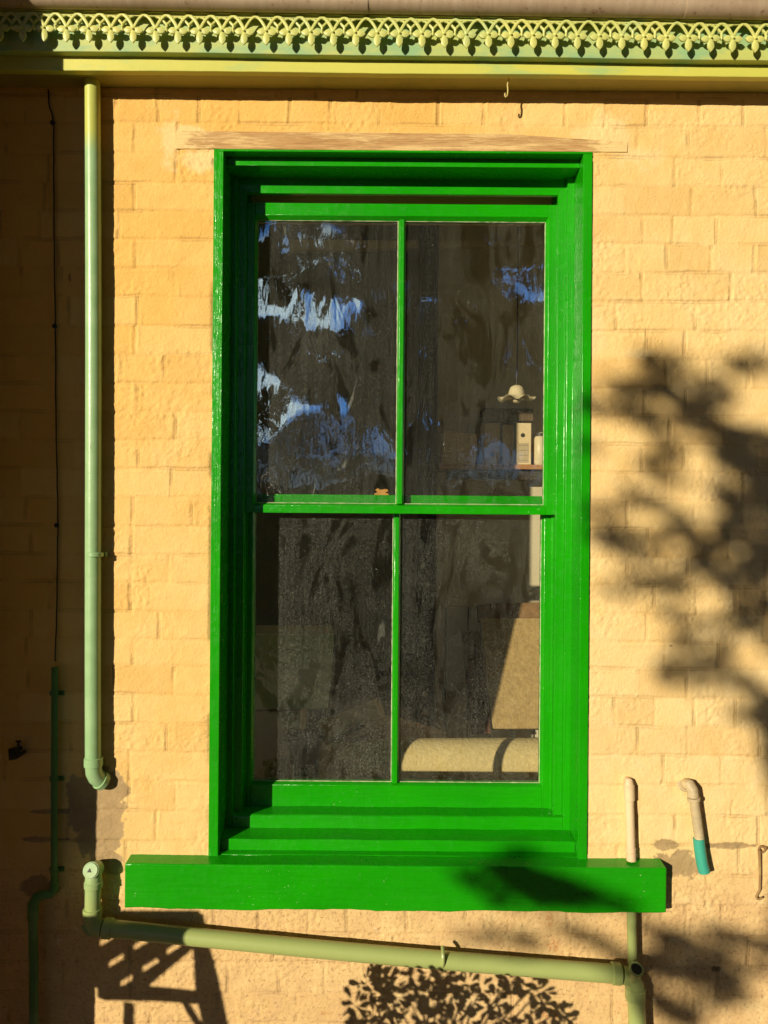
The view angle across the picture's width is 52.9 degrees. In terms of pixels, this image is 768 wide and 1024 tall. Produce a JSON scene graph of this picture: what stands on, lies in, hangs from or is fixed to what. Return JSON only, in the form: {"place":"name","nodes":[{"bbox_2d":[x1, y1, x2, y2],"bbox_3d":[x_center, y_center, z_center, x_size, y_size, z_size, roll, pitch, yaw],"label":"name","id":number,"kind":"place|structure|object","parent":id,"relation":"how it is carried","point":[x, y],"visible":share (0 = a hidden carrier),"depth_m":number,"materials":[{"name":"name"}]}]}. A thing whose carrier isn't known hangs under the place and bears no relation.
{"place":"outdoors","nodes":[
{"label":"outdoors","id":0,"kind":"place"},
{"label":"ground","id":1,"kind":"structure","parent":0,"visible":0},
{"bbox_2d":[0,87,767,1023],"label":"brick wall","id":2,"kind":"structure","parent":1,"relation":"on","point":[678,567],"depth_m":2.26,"materials":[{"name":"beige brick"}]},
{"bbox_2d":[8,740,25,760],"bbox_3d":[-1.063,0.690,2.244,0.049,0.059,0.032,0,0,0],"label":"holdfast","id":3,"kind":"object","parent":2,"relation":"attached to","point":[14,753],"visible":1,"depth_m":2.23,"materials":[{"name":"black metal"}]},
{"bbox_2d":[27,666,64,1023],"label":"conduit pipe","id":4,"kind":"object","parent":2,"relation":"attached to","point":[36,898],"visible":1,"depth_m":2.23,"materials":[{"name":"green paint"}]},
{"bbox_2d":[47,89,58,660],"bbox_3d":[-0.968,-0.399,2.255,0.044,1.671,0.017,0,0,0],"label":"cable","id":5,"kind":"object","parent":2,"relation":"attached to","point":[54,325],"visible":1,"depth_m":2.25,"materials":[{"name":"black metal"}]},
{"bbox_2d":[84,77,109,789],"bbox_3d":[-0.831,-0.247,2.237,0.085,2.110,0.071,0,0,0],"label":"downpipe","id":6,"kind":"object","parent":2,"relation":"attached to","point":[98,777],"visible":0.99,"depth_m":2.21,"materials":[{"name":"green paint"}]},
{"bbox_2d":[81,860,645,1023],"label":"waste pipe","id":7,"kind":"object","parent":2,"relation":"attached to","point":[95,924],"visible":1,"depth_m":2.19,"materials":[{"name":"green paint"}]},
{"bbox_2d":[0,12,767,92],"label":"eave","id":8,"kind":"object","parent":2,"relation":"attached to","point":[121,60],"visible":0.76,"depth_m":2.16,"materials":[{"name":"yellow paint"}]},
{"bbox_2d":[0,8,767,52],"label":"lace trim","id":9,"kind":"structure","parent":8,"relation":"attached to","point":[310,32],"depth_m":2.11,"materials":[{"name":"yellow metal"}]},
{"bbox_2d":[0,0,767,19],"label":"gutter","id":10,"kind":"object","parent":8,"relation":"attached to","point":[722,9],"visible":1,"depth_m":2.08,"materials":[{"name":"metal"}]},
{"bbox_2d":[504,78,508,97],"bbox_3d":[0.348,-1.205,2.188,0.015,0.060,0.004,0,0,0],"label":"screw hook","id":11,"kind":"object","parent":8,"relation":"attached to","point":[505,95],"visible":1,"depth_m":2.19,"materials":[{"name":"metal"}]},
{"bbox_2d":[125,149,665,912],"bbox_3d":[0.041,0.044,2.365,1.553,2.204,0.310,0,0,0],"label":"sash window","id":12,"kind":"structure","parent":2,"relation":"attached to","point":[393,843],"depth_m":2.36,"materials":[{"name":"green paint"}]},
{"bbox_2d":[623,776,635,861],"bbox_3d":[0.714,0.892,2.242,0.038,0.238,0.034,0,0,0],"label":"capped pipe","id":13,"kind":"object","parent":12,"relation":"on","point":[629,799],"visible":1,"depth_m":2.23,"materials":[{"name":"white plastic"}]},
{"bbox_2d":[677,778,709,874],"bbox_3d":[0.895,0.909,2.235,0.090,0.268,0.053,0,0,35],"label":"overflow pipe","id":14,"kind":"object","parent":2,"relation":"attached to","point":[689,786],"visible":1,"depth_m":2.21,"materials":[{"name":"beige plastic"}]},
{"bbox_2d":[755,845,767,899],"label":"cabin hook","id":15,"kind":"object","parent":2,"relation":"attached to","point":[765,848],"visible":1,"depth_m":2.25,"materials":[{"name":"paint"}]},
{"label":"ceiling","id":16,"kind":"structure","parent":0,"visible":0},
{"bbox_2d":[497,226,535,403],"bbox_3d":[0.590,-1.013,3.410,0.165,1.065,0.164,0,0,0],"label":"pendant lamp","id":17,"kind":"object","parent":16,"relation":"hanging from","point":[516,394],"visible":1,"depth_m":3.41,"materials":[{"name":"white glass"}]},
{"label":"floor","id":18,"kind":"structure","parent":0,"visible":0},
{"bbox_2d":[256,224,543,741],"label":"room wall","id":19,"kind":"structure","parent":18,"relation":"on","point":[327,358],"depth_m":4.03,"materials":[{"name":"black paint"}]},
{"bbox_2d":[290,239,543,253],"bbox_3d":[0.168,-1.337,3.900,1.279,0.060,0.040,0,0,0],"label":"picture rail","id":20,"kind":"object","parent":19,"relation":"attached to","point":[313,246],"visible":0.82,"depth_m":3.88,"materials":[{"name":"brown wood"}]},
{"bbox_2d":[436,472,541,606],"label":"wall panel","id":21,"kind":"structure","parent":19,"relation":"attached to","point":[487,558],"depth_m":3.97,"materials":[{"name":"black paint"}]},
{"bbox_2d":[437,464,541,479],"bbox_3d":[0.727,-0.198,3.912,0.906,0.073,0.174,0,0,0],"label":"shelf","id":22,"kind":"object","parent":19,"relation":"attached to","point":[495,471],"visible":0.54,"depth_m":3.86,"materials":[{"name":"orange wood"}]},
{"bbox_2d":[441,431,477,463],"bbox_3d":[0.382,-0.321,3.920,0.175,0.164,0.150,0,0,0],"label":"cardboard box","id":23,"kind":"object","parent":22,"relation":"on","point":[458,448],"visible":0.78,"depth_m":3.85,"materials":[{"name":"brown cardboard"}]},
{"bbox_2d":[481,423,499,463],"bbox_3d":[0.538,-0.340,3.916,0.074,0.206,0.158,0,0,0],"label":"file box","id":24,"kind":"object","parent":22,"relation":"on","point":[490,435],"visible":0.85,"depth_m":3.84,"materials":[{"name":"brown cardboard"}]},
{"bbox_2d":[480,408,532,423],"bbox_3d":[0.622,-0.487,3.925,0.251,0.063,0.140,0,0,0],"label":"flat box","id":25,"kind":"object","parent":24,"relation":"on","point":[506,415],"visible":0.91,"depth_m":3.85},
{"bbox_2d":[499,423,514,464],"bbox_3d":[0.620,-0.341,3.920,0.069,0.208,0.150,0,0,0],"label":"file box","id":26,"kind":"object","parent":22,"relation":"on","point":[507,446],"visible":0.88,"depth_m":3.85,"materials":[{"name":"brown cardboard"}]},
{"bbox_2d":[515,423,530,464],"bbox_3d":[0.696,-0.340,3.916,0.074,0.207,0.158,0,0,0],"label":"file box","id":27,"kind":"object","parent":22,"relation":"on","point":[522,443],"visible":0.82,"depth_m":3.84,"materials":[{"name":"cardboard"}]},
{"bbox_2d":[533,433,542,464],"bbox_3d":[0.787,-0.316,3.885,0.072,0.160,0.072,0,0,0],"label":"jar","id":28,"kind":"object","parent":22,"relation":"on","point":[537,447],"visible":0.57,"depth_m":3.86,"materials":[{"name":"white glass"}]},
{"bbox_2d":[415,225,438,727],"bbox_3d":[0.214,-0.073,3.869,0.095,2.950,0.063,0,0,0],"label":"post","id":29,"kind":"object","parent":18,"relation":"on","point":[427,472],"visible":0.82,"depth_m":3.84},
{"bbox_2d":[318,742,537,780],"bbox_3d":[0.180,1.226,3.055,2.280,0.352,0.910,0,0,0],"label":"work bench","id":30,"kind":"object","parent":18,"relation":"on","point":[327,770],"visible":0.01,"depth_m":3.15,"materials":[{"name":"beige wood"}]},
{"bbox_2d":[255,709,306,778],"bbox_3d":[-0.423,0.879,2.998,0.225,0.269,0.243,0,0,0],"label":"carton","id":31,"kind":"object","parent":30,"relation":"on","point":[273,760],"visible":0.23,"depth_m":2.88,"materials":[{"name":"brown cardboard"}]},
{"bbox_2d":[255,625,333,709],"bbox_3d":[-0.371,0.597,2.989,0.369,0.288,0.223,0,0,0],"label":"pale carton","id":32,"kind":"object","parent":31,"relation":"on","point":[293,666],"visible":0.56,"depth_m":2.88,"materials":[{"name":"cardboard"}]},
{"bbox_2d":[285,729,324,778],"bbox_3d":[-0.287,0.901,2.805,0.134,0.195,0.102,0,0,0],"label":"storage tub","id":33,"kind":"object","parent":30,"relation":"on","point":[305,745],"visible":0.78,"depth_m":2.76,"materials":[{"name":"grey plastic"}]},
{"bbox_2d":[334,722,365,739],"bbox_3d":[-0.142,0.912,3.210,0.133,0.084,0.020,0,0,9],"label":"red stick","id":34,"kind":"object","parent":30,"relation":"on","point":[350,730],"visible":1,"depth_m":3.20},
{"bbox_2d":[317,714,445,744],"bbox_3d":[-0.008,0.968,3.343,0.572,0.209,0.114,0,0,-14],"label":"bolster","id":35,"kind":"object","parent":30,"relation":"on","point":[332,726],"visible":0.56,"depth_m":3.29,"materials":[{"name":"grey fabric"}]},
{"bbox_2d":[337,698,384,727],"bbox_3d":[-0.130,0.880,3.285,0.266,0.186,0.086,0,0,13],"label":"paper roll","id":36,"kind":"object","parent":35,"relation":"on","point":[370,711],"visible":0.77,"depth_m":3.24,"materials":[{"name":"cardboard"}]},
{"bbox_2d":[335,738,537,778],"bbox_3d":[0.533,1.008,3.120,1.461,0.198,0.184,0,0,0],"label":"carpet roll","id":37,"kind":"object","parent":30,"relation":"on","point":[468,758],"visible":0.43,"depth_m":3.04,"materials":[{"name":"beige carpet"}]},
{"bbox_2d":[461,631,490,734],"bbox_3d":[0.442,0.816,3.716,0.095,0.452,0.261,0,0,-7],"label":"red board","id":38,"kind":"object","parent":30,"relation":"on","point":[476,684],"visible":1,"depth_m":3.70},
{"bbox_2d":[480,618,538,728],"bbox_3d":[0.735,0.778,3.744,0.514,0.502,0.244,0,0,0],"label":"carpet offcut","id":39,"kind":"object","parent":30,"relation":"on","point":[511,652],"visible":0.54,"depth_m":3.73,"materials":[{"name":"beige carpet"}]},
{"bbox_2d":[477,602,538,621],"bbox_3d":[0.738,0.501,3.889,0.537,0.111,0.056,0,0,0],"label":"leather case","id":40,"kind":"object","parent":39,"relation":"on","point":[516,610],"visible":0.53,"depth_m":3.88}
]}

